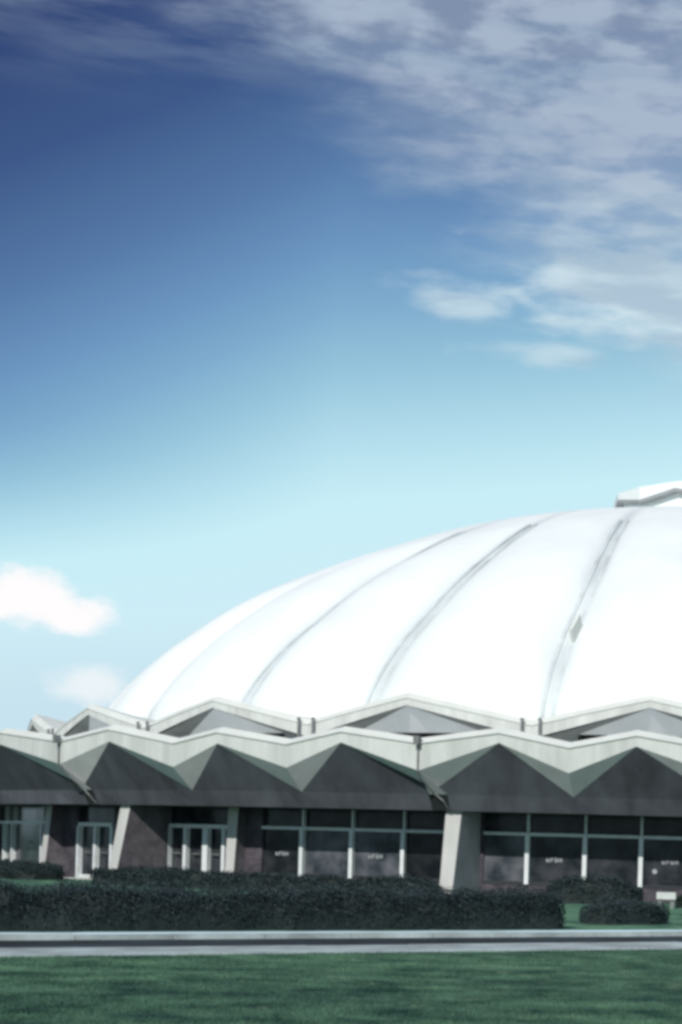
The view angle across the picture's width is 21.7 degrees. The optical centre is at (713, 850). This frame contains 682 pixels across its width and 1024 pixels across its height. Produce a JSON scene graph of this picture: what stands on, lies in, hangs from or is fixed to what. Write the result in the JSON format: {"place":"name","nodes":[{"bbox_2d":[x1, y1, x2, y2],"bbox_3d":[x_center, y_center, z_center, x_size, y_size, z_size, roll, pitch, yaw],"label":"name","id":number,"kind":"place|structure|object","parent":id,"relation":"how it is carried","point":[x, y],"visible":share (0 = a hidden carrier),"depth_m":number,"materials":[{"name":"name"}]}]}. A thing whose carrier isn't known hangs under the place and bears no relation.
{"place":"outdoors","nodes":[
{"label":"outdoors","id":0,"kind":"place"},
{"bbox_2d":[0,878,681,1023],"bbox_3d":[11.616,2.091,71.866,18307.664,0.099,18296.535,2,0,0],"label":"lawn","id":1,"kind":"structure","parent":0,"point":[573,918],"depth_m":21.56,"materials":[{"name":"green plant"}]},
{"bbox_2d":[0,859,67,879],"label":"shrub bed","id":2,"kind":"object","parent":1,"relation":"on","point":[29,870],"visible":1,"depth_m":60.44,"materials":[{"name":"green plant"}]},
{"bbox_2d":[89,864,442,892],"bbox_3d":[-14.829,0.945,54.670,13.682,0.780,1.980,2,0,23],"label":"shrub bed","id":3,"kind":"object","parent":1,"relation":"on","point":[192,878],"visible":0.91,"depth_m":54.13,"materials":[{"name":"green plant"}]},
{"bbox_2d":[0,878,566,932],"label":"hedge","id":4,"kind":"object","parent":1,"relation":"on","point":[60,906],"visible":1,"depth_m":33.41,"materials":[{"name":"green plant"}]},
{"bbox_2d":[0,481,681,902],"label":"sports arena","id":5,"kind":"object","parent":1,"relation":"on","point":[492,705],"visible":0.94,"depth_m":59.74,"materials":[{"name":"paint"}]},
{"bbox_2d":[0,806,46,862],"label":"window","id":6,"kind":"structure","parent":5,"relation":"in","point":[22,826],"depth_m":68.93,"materials":[{"name":"clear glass"}]},
{"bbox_2d":[64,806,114,879],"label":"door","id":7,"kind":"structure","parent":5,"relation":"in","point":[94,836],"depth_m":63.36,"materials":[{"name":"white glass"}]},
{"bbox_2d":[167,807,227,873],"bbox_3d":[-17.982,-0.200,59.574,3.368,2.695,0.357,2,0,31],"label":"entrance door","id":8,"kind":"structure","parent":5,"relation":"in","point":[197,838],"depth_m":59.68,"materials":[{"name":"white glass"}]},
{"bbox_2d":[262,808,445,881],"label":"window","id":9,"kind":"structure","parent":5,"relation":"in","point":[353,844],"depth_m":56.65,"materials":[{"name":"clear glass"}]},
{"bbox_2d":[482,813,681,889],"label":"window","id":10,"kind":"structure","parent":5,"relation":"in","point":[520,849],"depth_m":54.81,"materials":[{"name":"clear glass"}]},
{"bbox_2d":[546,873,643,904],"bbox_3d":[-3.578,1.158,51.196,2.939,0.970,1.593,2,0,8],"label":"shrub bed","id":11,"kind":"object","parent":1,"relation":"on","point":[575,889],"visible":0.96,"depth_m":50.66,"materials":[{"name":"green plant"}]},
{"bbox_2d":[578,895,669,924],"bbox_3d":[-2.142,1.425,40.546,2.216,0.704,1.385,2,0,-35],"label":"bush","id":12,"kind":"object","parent":1,"relation":"on","point":[614,911],"visible":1,"depth_m":40.12,"materials":[{"name":"green plant"}]},
{"bbox_2d":[657,892,675,908],"bbox_3d":[-1.384,1.474,49.170,0.550,0.517,0.440,2,0,0],"label":"sign","id":13,"kind":"object","parent":1,"relation":"on","point":[671,896],"visible":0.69,"depth_m":48.95,"materials":[{"name":"white concrete"}]},
{"bbox_2d":[0,942,681,956],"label":"pavement","id":14,"kind":"structure","parent":0,"point":[117,951],"depth_m":28.03,"materials":[{"name":"concrete"}]},
{"bbox_2d":[0,936,681,947],"bbox_3d":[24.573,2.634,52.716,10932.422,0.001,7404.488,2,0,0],"label":"road","id":15,"kind":"structure","parent":0,"point":[185,942],"depth_m":32.17,"materials":[{"name":"grey asphalt"}]},
{"bbox_2d":[0,931,681,939],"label":"kerb","id":16,"kind":"structure","parent":15,"relation":"on","point":[293,935],"depth_m":33.37,"materials":[{"name":"concrete"}]},
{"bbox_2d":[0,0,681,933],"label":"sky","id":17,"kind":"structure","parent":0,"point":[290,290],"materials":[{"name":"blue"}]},
{"bbox_2d":[676,895,681,907],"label":"shrub bed","id":18,"kind":"object","parent":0,"point":[679,902],"visible":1,"depth_m":50.08,"materials":[{"name":"green plant"}]}
]}

